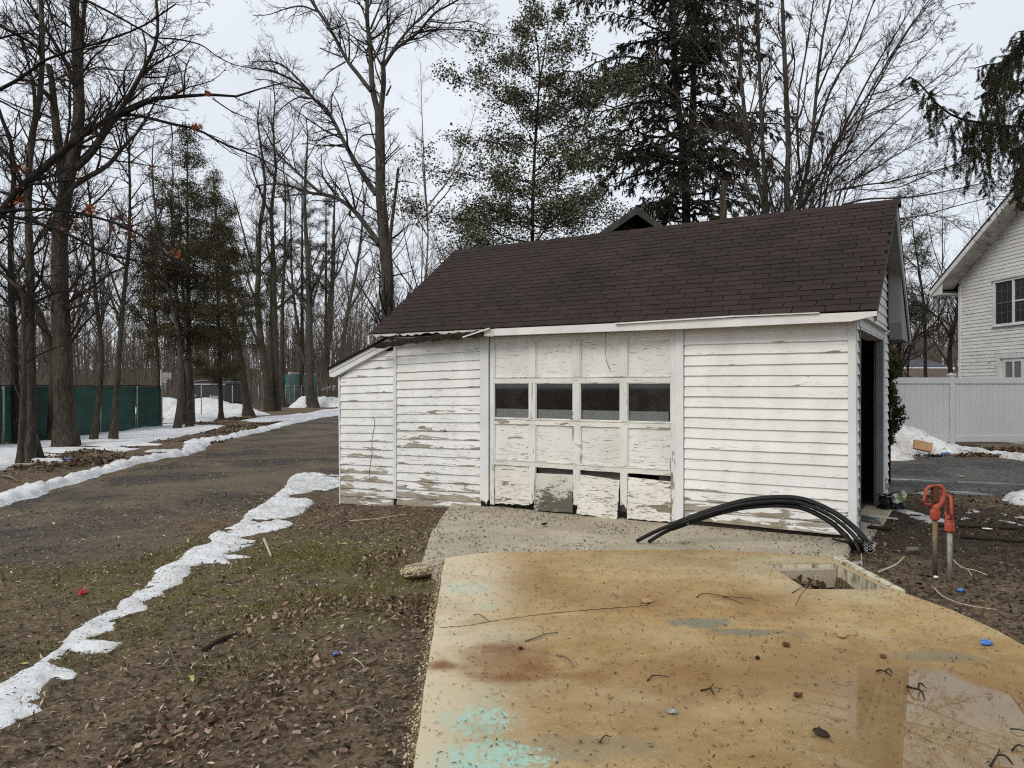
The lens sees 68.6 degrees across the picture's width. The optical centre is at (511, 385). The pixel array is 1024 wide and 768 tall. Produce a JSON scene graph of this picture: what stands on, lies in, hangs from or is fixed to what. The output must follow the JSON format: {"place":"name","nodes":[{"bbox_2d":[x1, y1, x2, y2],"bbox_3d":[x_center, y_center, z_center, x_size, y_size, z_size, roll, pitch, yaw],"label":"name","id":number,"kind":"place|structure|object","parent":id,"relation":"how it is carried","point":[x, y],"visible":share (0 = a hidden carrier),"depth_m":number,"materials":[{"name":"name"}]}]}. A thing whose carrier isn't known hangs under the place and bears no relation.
{"place":"outdoors","nodes":[
{"label":"outdoors","id":0,"kind":"place"},
{"bbox_2d":[0,415,338,568],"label":"driveway","id":1,"kind":"structure","parent":0,"point":[300,436],"depth_m":12.27,"materials":[{"name":"asphalt"}]},
{"bbox_2d":[0,526,428,716],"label":"grass","id":2,"kind":"structure","parent":0,"point":[299,554],"depth_m":6.59,"materials":[{"name":"plant"}]},
{"bbox_2d":[0,401,1023,767],"bbox_3d":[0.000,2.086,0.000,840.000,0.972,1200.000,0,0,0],"label":"ground","id":3,"kind":"structure","parent":0,"point":[146,673],"depth_m":5.51,"materials":[{"name":"brown soil"}]},
{"bbox_2d":[16,281,53,439],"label":"leaning tree","id":4,"kind":"object","parent":3,"relation":"on","point":[48,346],"visible":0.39,"depth_m":25.46,"materials":[{"name":"brown plant"}]},
{"bbox_2d":[0,229,71,462],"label":"maple tree","id":5,"kind":"object","parent":3,"relation":"on","point":[20,456],"visible":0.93,"depth_m":17.84,"materials":[{"name":"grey plant"}]},
{"bbox_2d":[0,84,77,443],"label":"dark tree","id":6,"kind":"object","parent":3,"relation":"on","point":[13,326],"visible":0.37,"depth_m":24.09,"materials":[{"name":"grey plant"}]},
{"bbox_2d":[0,0,106,460],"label":"maple tree","id":7,"kind":"object","parent":3,"relation":"on","point":[30,449],"visible":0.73,"depth_m":18.46,"materials":[{"name":"grey plant"}]},
{"bbox_2d":[16,166,138,386],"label":"woodland tree","id":8,"kind":"object","parent":3,"relation":"on","point":[74,350],"visible":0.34,"depth_m":56.49,"materials":[{"name":"plant"}]},
{"bbox_2d":[0,370,162,443],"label":"screened fence","id":9,"kind":"object","parent":3,"relation":"on","point":[148,401],"visible":0.65,"depth_m":29.48,"materials":[{"name":"fabric"}]},
{"bbox_2d":[34,183,152,386],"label":"woodland tree","id":10,"kind":"object","parent":3,"relation":"on","point":[77,358],"visible":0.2,"depth_m":73.88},
{"bbox_2d":[69,141,121,439],"bbox_3d":[-14.583,-3.271,25.880,1.796,10.459,1.803,0,0,42],"label":"young tree","id":11,"kind":"object","parent":3,"relation":"on","point":[94,432],"visible":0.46,"depth_m":25.90,"materials":[{"name":"plant"}]},
{"bbox_2d":[0,0,206,446],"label":"oak tree","id":12,"kind":"object","parent":3,"relation":"on","point":[65,431],"visible":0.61,"depth_m":23.09,"materials":[{"name":"grey plant"}]},
{"bbox_2d":[0,423,224,469],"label":"snow patch","id":13,"kind":"object","parent":3,"relation":"on","point":[132,437],"visible":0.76,"depth_m":24.91,"materials":[{"name":"snow"}]},
{"bbox_2d":[74,264,155,360],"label":"woodland tree","id":14,"kind":"object","parent":3,"relation":"on","point":[125,330],"visible":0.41,"depth_m":54.71,"materials":[{"name":"plant"}]},
{"bbox_2d":[77,173,153,384],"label":"woodland tree","id":15,"kind":"object","parent":3,"relation":"on","point":[102,230],"visible":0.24,"depth_m":74.97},
{"bbox_2d":[68,217,165,365],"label":"woodland tree","id":16,"kind":"object","parent":3,"relation":"on","point":[99,306],"visible":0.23,"depth_m":75.71,"materials":[{"name":"plant"}]},
{"bbox_2d":[83,103,170,438],"bbox_3d":[-13.266,-3.902,25.834,2.862,11.696,1.975,0,0,-15],"label":"young tree","id":17,"kind":"object","parent":3,"relation":"on","point":[113,431],"visible":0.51,"depth_m":25.82,"materials":[{"name":"grey wood"}]},
{"bbox_2d":[0,415,282,477],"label":"leaf litter","id":18,"kind":"object","parent":3,"relation":"on","point":[101,461],"visible":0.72,"depth_m":19.88,"materials":[{"name":"brown plant"}]},
{"bbox_2d":[103,163,189,386],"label":"woodland tree","id":19,"kind":"object","parent":3,"relation":"on","point":[145,369],"visible":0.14,"depth_m":76.32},
{"bbox_2d":[112,215,182,385],"bbox_3d":[-18.380,-3.420,38.006,3.856,10.693,4.260,0,0,0],"label":"cedar tree","id":20,"kind":"object","parent":3,"relation":"on","point":[138,315],"visible":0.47,"depth_m":37.80,"materials":[{"name":"green plant"}]},
{"bbox_2d":[121,126,203,427],"bbox_3d":[-15.232,-4.792,32.391,2.611,13.480,3.586,0,0,25],"label":"young tree","id":21,"kind":"object","parent":3,"relation":"on","point":[177,423],"visible":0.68,"depth_m":32.65,"materials":[{"name":"grey plant"}]},
{"bbox_2d":[135,160,201,424],"bbox_3d":[-16.169,-4.315,35.245,3.105,12.495,2.217,0,0,-35],"label":"young tree","id":22,"kind":"object","parent":3,"relation":"on","point":[184,399],"visible":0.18,"depth_m":35.31,"materials":[{"name":"brown plant"}]},
{"bbox_2d":[0,412,337,506],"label":"snow ridge","id":23,"kind":"structure","parent":3,"relation":"on","point":[37,489],"depth_m":16.79,"materials":[{"name":"snow"}]},
{"bbox_2d":[0,352,337,407],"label":"undergrowth","id":24,"kind":"object","parent":3,"relation":"on","point":[252,385],"visible":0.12,"depth_m":72.69,"materials":[{"name":"plant"}]},
{"bbox_2d":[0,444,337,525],"bbox_3d":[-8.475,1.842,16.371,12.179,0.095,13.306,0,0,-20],"label":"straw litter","id":25,"kind":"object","parent":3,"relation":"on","point":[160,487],"visible":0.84,"depth_m":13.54,"materials":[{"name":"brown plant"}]},
{"bbox_2d":[0,472,338,728],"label":"snow strip","id":26,"kind":"object","parent":3,"relation":"on","point":[8,704],"visible":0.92,"depth_m":7.04,"materials":[{"name":"snow"}]},
{"bbox_2d":[0,471,337,711],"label":"needle litter","id":27,"kind":"object","parent":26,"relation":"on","point":[176,575],"visible":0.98,"depth_m":7.54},
{"bbox_2d":[0,0,343,314],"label":"overhanging tree","id":28,"kind":"object","parent":3,"relation":"on","point":[15,195],"visible":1,"depth_m":15.52,"materials":[{"name":"brown plant"}]},
{"bbox_2d":[156,179,208,424],"bbox_3d":[-16.125,-3.946,35.633,3.346,11.719,2.150,0,0,33],"label":"young tree","id":29,"kind":"object","parent":3,"relation":"on","point":[193,398],"visible":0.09,"depth_m":35.51,"materials":[{"name":"brown plant"}]},
{"bbox_2d":[133,117,252,426],"bbox_3d":[-14.381,-5.046,33.610,5.097,13.943,5.767,0,0,0],"label":"cedar tree","id":30,"kind":"object","parent":3,"relation":"on","point":[197,334],"visible":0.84,"depth_m":33.54,"materials":[{"name":"green plant"}]},
{"bbox_2d":[163,412,241,422],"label":"snow patch","id":31,"kind":"object","parent":3,"relation":"on","point":[203,417],"visible":0.44,"depth_m":43.09,"materials":[{"name":"snow"}]},
{"bbox_2d":[160,185,259,419],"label":"cedar tree","id":32,"kind":"object","parent":3,"relation":"on","point":[231,369],"visible":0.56,"depth_m":40.81,"materials":[{"name":"green plant"}]},
{"bbox_2d":[166,385,258,423],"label":"chain link fence","id":33,"kind":"object","parent":3,"relation":"on","point":[215,398],"visible":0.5,"depth_m":46.09,"materials":[{"name":"metal"}]},
{"bbox_2d":[194,380,241,403],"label":"box trailer","id":34,"kind":"object","parent":3,"relation":"on","point":[214,392],"visible":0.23,"depth_m":58.00,"materials":[{"name":"white metal"}]},
{"bbox_2d":[167,398,269,414],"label":"snow heap","id":35,"kind":"object","parent":3,"relation":"on","point":[229,407],"visible":0.46,"depth_m":48.32,"materials":[{"name":"snow"}]},
{"bbox_2d":[0,493,444,767],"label":"leaf litter","id":36,"kind":"object","parent":3,"relation":"on","point":[184,660],"visible":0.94,"depth_m":5.25,"materials":[{"name":"brown plant"}]},
{"bbox_2d":[182,165,281,415],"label":"cedar tree","id":37,"kind":"object","parent":3,"relation":"on","point":[247,409],"visible":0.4,"depth_m":46.28,"materials":[{"name":"green plant"}]},
{"bbox_2d":[191,168,283,403],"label":"woodland tree","id":38,"kind":"object","parent":3,"relation":"on","point":[246,357],"visible":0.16,"depth_m":75.99,"materials":[{"name":"plant"}]},
{"bbox_2d":[210,94,300,411],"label":"forked tree","id":39,"kind":"object","parent":3,"relation":"on","point":[269,405],"visible":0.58,"depth_m":54.48,"materials":[{"name":"grey plant"}]},
{"bbox_2d":[240,156,299,406],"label":"woodland tree","id":40,"kind":"object","parent":3,"relation":"on","point":[282,369],"visible":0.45,"depth_m":65.63,"materials":[{"name":"brown plant"}]},
{"bbox_2d":[244,200,295,386],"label":"pine tree","id":41,"kind":"object","parent":3,"relation":"on","point":[270,316],"visible":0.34,"depth_m":68.53,"materials":[{"name":"plant"}]},
{"bbox_2d":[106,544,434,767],"bbox_3d":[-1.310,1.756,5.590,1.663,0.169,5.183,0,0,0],"label":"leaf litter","id":42,"kind":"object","parent":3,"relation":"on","point":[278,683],"visible":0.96,"depth_m":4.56,"materials":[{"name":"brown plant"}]},
{"bbox_2d":[231,48,327,410],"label":"forked tree","id":43,"kind":"object","parent":3,"relation":"on","point":[275,373],"visible":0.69,"depth_m":55.28,"materials":[{"name":"grey plant"}]},
{"bbox_2d":[247,158,314,360],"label":"woodland tree","id":44,"kind":"object","parent":3,"relation":"on","point":[295,308],"visible":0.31,"depth_m":83.53,"materials":[{"name":"brown plant"}]},
{"bbox_2d":[261,372,315,404],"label":"shipping container","id":45,"kind":"object","parent":3,"relation":"on","point":[291,399],"visible":0.22,"depth_m":70.27,"materials":[{"name":"metal"}]},
{"bbox_2d":[241,408,337,421],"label":"snow patch","id":46,"kind":"object","parent":3,"relation":"on","point":[286,417],"visible":0.51,"depth_m":44.22,"materials":[{"name":"snow"}]},
{"bbox_2d":[265,160,329,397],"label":"pine tree","id":47,"kind":"object","parent":3,"relation":"on","point":[301,307],"visible":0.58,"depth_m":71.52,"materials":[{"name":"brown wood"}]},
{"bbox_2d":[255,94,350,407],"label":"forked tree","id":48,"kind":"object","parent":3,"relation":"on","point":[311,396],"visible":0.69,"depth_m":63.58,"materials":[{"name":"grey plant"}]},
{"bbox_2d":[288,396,337,407],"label":"snow heap","id":49,"kind":"object","parent":3,"relation":"on","point":[323,401],"visible":0.42,"depth_m":64.73,"materials":[{"name":"snow"}]},
{"bbox_2d":[278,207,349,332],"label":"woodland tree","id":50,"kind":"object","parent":3,"relation":"on","point":[315,288],"visible":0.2,"depth_m":105.54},
{"bbox_2d":[295,184,341,396],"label":"pine tree","id":51,"kind":"object","parent":3,"relation":"on","point":[326,270],"visible":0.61,"depth_m":81.31,"materials":[{"name":"plant"}]},
{"bbox_2d":[295,281,358,392],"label":"woodland tree","id":52,"kind":"object","parent":3,"relation":"on","point":[321,345],"visible":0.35,"depth_m":88.20,"materials":[{"name":"plant"}]},
{"bbox_2d":[286,256,368,396],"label":"woodland tree","id":53,"kind":"object","parent":3,"relation":"on","point":[333,321],"visible":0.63,"depth_m":72.06,"materials":[{"name":"plant"}]},
{"bbox_2d":[303,164,358,385],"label":"woodland tree","id":54,"kind":"object","parent":3,"relation":"on","point":[334,273],"visible":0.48,"depth_m":102.14,"materials":[{"name":"brown plant"}]},
{"bbox_2d":[313,255,371,392],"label":"woodland tree","id":55,"kind":"object","parent":3,"relation":"on","point":[332,340],"visible":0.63,"depth_m":74.90,"materials":[{"name":"plant"}]},
{"bbox_2d":[313,255,378,357],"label":"woodland tree","id":56,"kind":"object","parent":3,"relation":"on","point":[359,342],"visible":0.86,"depth_m":68.82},
{"bbox_2d":[314,266,378,396],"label":"woodland tree","id":57,"kind":"object","parent":3,"relation":"on","point":[341,340],"visible":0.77,"depth_m":71.81,"materials":[{"name":"plant"}]},
{"bbox_2d":[311,206,395,350],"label":"woodland tree","id":58,"kind":"object","parent":3,"relation":"on","point":[375,258],"visible":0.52,"depth_m":82.15,"materials":[{"name":"plant"}]},
{"bbox_2d":[332,151,376,384],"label":"woodland tree","id":59,"kind":"object","parent":3,"relation":"on","point":[356,264],"visible":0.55,"depth_m":91.90,"materials":[{"name":"brown plant"}]},
{"bbox_2d":[239,0,523,338],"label":"maple tree","id":60,"kind":"object","parent":3,"relation":"on","point":[381,240],"visible":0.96,"depth_m":28.00,"materials":[{"name":"grey plant"}]},
{"bbox_2d":[339,160,423,338],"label":"woodland tree","id":61,"kind":"object","parent":3,"relation":"on","point":[411,227],"visible":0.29,"depth_m":69.03,"materials":[{"name":"plant"}]},
{"bbox_2d":[388,167,419,336],"bbox_3d":[-3.928,-3.018,27.202,1.194,9.836,0.197,0,0,0],"label":"dead snag","id":62,"kind":"object","parent":3,"relation":"on","point":[390,250],"visible":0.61,"depth_m":27.15,"materials":[{"name":"brown wood"}]},
{"bbox_2d":[400,563,434,577],"bbox_3d":[-0.862,1.688,6.868,0.335,0.127,0.235,0,0,-29],"label":"concrete lump","id":63,"kind":"object","parent":3,"relation":"on","point":[416,570],"visible":0.98,"depth_m":6.79,"materials":[{"name":"concrete"}]},
{"bbox_2d":[359,47,482,297],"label":"woodland tree","id":64,"kind":"object","parent":3,"relation":"on","point":[426,275],"visible":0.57,"depth_m":61.60,"materials":[{"name":"plant"}]},
{"bbox_2d":[0,302,957,397],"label":"woods","id":65,"kind":"object","parent":3,"relation":"on","point":[256,358],"visible":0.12,"depth_m":104.54,"materials":[{"name":"plant"}]},
{"bbox_2d":[372,0,659,265],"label":"pine tree","id":66,"kind":"object","parent":3,"relation":"on","point":[570,209],"visible":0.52,"depth_m":20.17,"materials":[{"name":"green plant"}]},
{"bbox_2d":[327,199,911,539],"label":"garage shed","id":67,"kind":"structure","parent":3,"relation":"on","point":[668,373],"depth_m":9.69,"materials":[{"name":"paint"}]},
{"bbox_2d":[490,330,674,521],"bbox_3d":[0.846,0.498,9.692,2.651,2.336,0.172,0,0,32],"label":"garage door","id":68,"kind":"structure","parent":67,"relation":"in","point":[584,459],"depth_m":9.60,"materials":[{"name":"paint"}]},
{"bbox_2d":[600,207,662,232],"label":"outbuilding","id":69,"kind":"structure","parent":3,"relation":"on","point":[638,215],"depth_m":16.97,"materials":[{"name":"grey wood"}]},
{"bbox_2d":[421,503,853,587],"bbox_3d":[0.491,1.733,7.843,5.343,0.210,3.586,0,0,32],"label":"concrete apron","id":70,"kind":"object","parent":3,"relation":"on","point":[565,534],"visible":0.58,"depth_m":8.15,"materials":[{"name":"concrete"}]},
{"bbox_2d":[636,495,874,553],"bbox_3d":[2.445,1.396,7.651,2.297,0.584,0.541,0,0,20],"label":"pipe bundle","id":71,"kind":"object","parent":70,"relation":"on","point":[784,501],"visible":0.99,"depth_m":7.56,"materials":[{"name":"plastic"}]},
{"bbox_2d":[540,0,824,225],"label":"spruce tree","id":72,"kind":"object","parent":3,"relation":"on","point":[664,210],"visible":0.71,"depth_m":25.54,"materials":[{"name":"green plant"}]},
{"bbox_2d":[412,550,1023,767],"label":"concrete slab","id":73,"kind":"structure","parent":3,"relation":"on","point":[525,726],"depth_m":4.22,"materials":[{"name":"concrete"}]},
{"bbox_2d":[403,559,445,767],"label":"aggregate","id":74,"kind":"object","parent":73,"relation":"on","point":[435,594],"visible":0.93,"depth_m":4.23,"materials":[{"name":"gravel"}]},
{"bbox_2d":[419,548,1023,767],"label":"needle litter","id":75,"kind":"object","parent":73,"relation":"on","point":[702,661],"visible":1,"depth_m":4.21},
{"bbox_2d":[445,556,1023,767],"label":"grit","id":76,"kind":"object","parent":73,"relation":"on","point":[771,633],"visible":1,"depth_m":4.97,"materials":[{"name":"gravel"}]},
{"bbox_2d":[790,575,826,588],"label":"leaf litter","id":77,"kind":"object","parent":73,"relation":"on","point":[816,584],"visible":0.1,"depth_m":6.54,"materials":[{"name":"brown plant"}]},
{"bbox_2d":[719,181,726,218],"bbox_3d":[4.096,-1.152,14.499,0.197,5.605,0.188,0,0,26],"label":"dead stub","id":78,"kind":"object","parent":3,"relation":"on","point":[723,207],"visible":0.16,"depth_m":14.45,"materials":[{"name":"brown wood"}]},
{"bbox_2d":[633,0,1013,296],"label":"multi stem tree","id":79,"kind":"object","parent":3,"relation":"on","point":[764,191],"visible":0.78,"depth_m":16.88,"materials":[{"name":"grey plant"}]},
{"bbox_2d":[876,490,906,509],"bbox_3d":[5.035,1.516,9.968,0.355,0.269,0.291,0,0,-4],"label":"soil bag","id":80,"kind":"object","parent":3,"relation":"on","point":[894,500],"visible":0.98,"depth_m":9.90,"materials":[{"name":"plastic"}]},
{"bbox_2d":[887,343,908,482],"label":"arborvitae","id":81,"kind":"object","parent":3,"relation":"on","point":[894,412],"visible":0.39,"depth_m":12.50,"materials":[{"name":"green plant"}]},
{"bbox_2d":[894,509,944,523],"bbox_3d":[5.187,1.662,9.530,0.595,0.067,1.225,0,0,0],"label":"ice patch","id":82,"kind":"object","parent":3,"relation":"on","point":[927,518],"visible":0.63,"depth_m":9.46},
{"bbox_2d":[889,186,954,376],"bbox_3d":[16.885,-3.585,32.925,3.622,10.471,3.909,0,0,-32],"label":"bare tree","id":83,"kind":"object","parent":3,"relation":"on","point":[922,316],"visible":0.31,"depth_m":32.67,"materials":[{"name":"plant"}]},
{"bbox_2d":[899,180,950,376],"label":"bare tree","id":84,"kind":"object","parent":3,"relation":"on","point":[925,337],"visible":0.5,"depth_m":43.92,"materials":[{"name":"brown plant"}]},
{"bbox_2d":[895,297,955,371],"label":"bare tree","id":85,"kind":"object","parent":3,"relation":"on","point":[916,338],"visible":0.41,"depth_m":35.92,"materials":[{"name":"brown plant"}]},
{"bbox_2d":[904,358,954,369],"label":"blue house","id":86,"kind":"structure","parent":3,"relation":"on","point":[930,364],"depth_m":62.98,"materials":[{"name":"stone"}]},
{"bbox_2d":[902,368,957,376],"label":"brown roofed house","id":87,"kind":"structure","parent":3,"relation":"on","point":[931,372],"depth_m":47.72,"materials":[{"name":"white"}]},
{"bbox_2d":[891,424,969,460],"bbox_3d":[9.323,1.319,17.925,4.200,0.832,3.550,0,0,0],"label":"snow heap","id":88,"kind":"object","parent":3,"relation":"on","point":[905,436],"visible":0.22,"depth_m":17.65,"materials":[{"name":"snow"}]},
{"bbox_2d":[912,439,932,452],"bbox_3d":[9.404,1.381,17.199,0.390,0.210,0.100,13,-13,6],"label":"cardboard box","id":89,"kind":"object","parent":88,"relation":"on","point":[920,445],"visible":1,"depth_m":17.15,"materials":[{"name":"cardboard"}]},
{"bbox_2d":[908,263,957,373],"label":"bare tree","id":90,"kind":"object","parent":3,"relation":"on","point":[951,342],"visible":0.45,"depth_m":30.94,"materials":[{"name":"brown plant"}]},
{"bbox_2d":[843,489,1023,644],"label":"mulch litter","id":91,"kind":"object","parent":3,"relation":"on","point":[974,579],"visible":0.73,"depth_m":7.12,"materials":[{"name":"plant"}]},
{"bbox_2d":[923,484,946,574],"bbox_3d":[3.712,1.271,6.565,0.257,0.817,0.075,0,0,-5],"label":"yard hydrant","id":92,"kind":"object","parent":3,"relation":"on","point":[937,499],"visible":0.88,"depth_m":6.55,"materials":[{"name":"red metal"}]},
{"bbox_2d":[912,270,957,363],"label":"woodland tree","id":93,"kind":"object","parent":3,"relation":"on","point":[933,355],"visible":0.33,"depth_m":78.08,"materials":[{"name":"plant"}]},
{"bbox_2d":[899,164,984,363],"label":"woodland tree","id":94,"kind":"object","parent":3,"relation":"on","point":[943,257],"visible":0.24,"depth_m":81.68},
{"bbox_2d":[944,494,954,583],"bbox_3d":[3.696,1.304,6.348,0.075,0.767,0.257,0,0,22],"label":"yard hydrant","id":95,"kind":"object","parent":3,"relation":"on","point":[949,526],"visible":1,"depth_m":6.32,"materials":[{"name":"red metal"}]},
{"bbox_2d":[892,373,1023,447],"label":"vinyl fence","id":96,"kind":"object","parent":3,"relation":"on","point":[951,408],"visible":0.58,"depth_m":19.58,"materials":[{"name":"white plastic"}]},
{"bbox_2d":[896,30,1023,223],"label":"norway spruce","id":97,"kind":"object","parent":3,"relation":"on","point":[997,127],"visible":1,"depth_m":8.42,"materials":[{"name":"green plant"}]},
{"bbox_2d":[909,446,1023,456],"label":"leaf litter","id":98,"kind":"object","parent":3,"relation":"on","point":[1019,449],"visible":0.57,"depth_m":17.78,"materials":[{"name":"brown plant"}]},
{"bbox_2d":[929,187,1023,443],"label":"white house","id":99,"kind":"structure","parent":3,"relation":"on","point":[985,285],"depth_m":22.36,"materials":[{"name":"paint"}]},
{"bbox_2d":[991,273,1023,327],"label":"window","id":100,"kind":"structure","parent":99,"relation":"in","point":[1008,291],"depth_m":21.76,"materials":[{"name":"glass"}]},
{"bbox_2d":[996,353,1023,443],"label":"house door","id":101,"kind":"structure","parent":99,"relation":"in","point":[1011,368],"depth_m":21.65,"materials":[{"name":"grey paint"}]},
{"bbox_2d":[938,522,1023,529],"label":"log","id":102,"kind":"object","parent":3,"relation":"on","point":[958,525],"visible":0.78,"depth_m":8.67,"materials":[{"name":"wood"}]},
{"bbox_2d":[951,444,1023,460],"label":"snow ridge","id":103,"kind":"structure","parent":3,"relation":"on","point":[1013,455],"depth_m":17.69,"materials":[{"name":"snow"}]},
{"bbox_2d":[960,534,1023,542],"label":"log","id":104,"kind":"object","parent":3,"relation":"on","point":[977,537],"visible":0.96,"depth_m":7.90,"materials":[{"name":"wood"}]},
{"bbox_2d":[1002,490,1023,505],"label":"snow patch","id":105,"kind":"object","parent":3,"relation":"on","point":[1015,498],"visible":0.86,"depth_m":10.44,"materials":[{"name":"snow"}]},
{"bbox_2d":[0,0,1023,368],"label":"sky","id":106,"kind":"structure","parent":0,"point":[989,24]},
{"bbox_2d":[889,456,1023,496],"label":"side driveway","id":107,"kind":"structure","parent":0,"point":[946,471],"depth_m":13.85,"materials":[{"name":"asphalt"}]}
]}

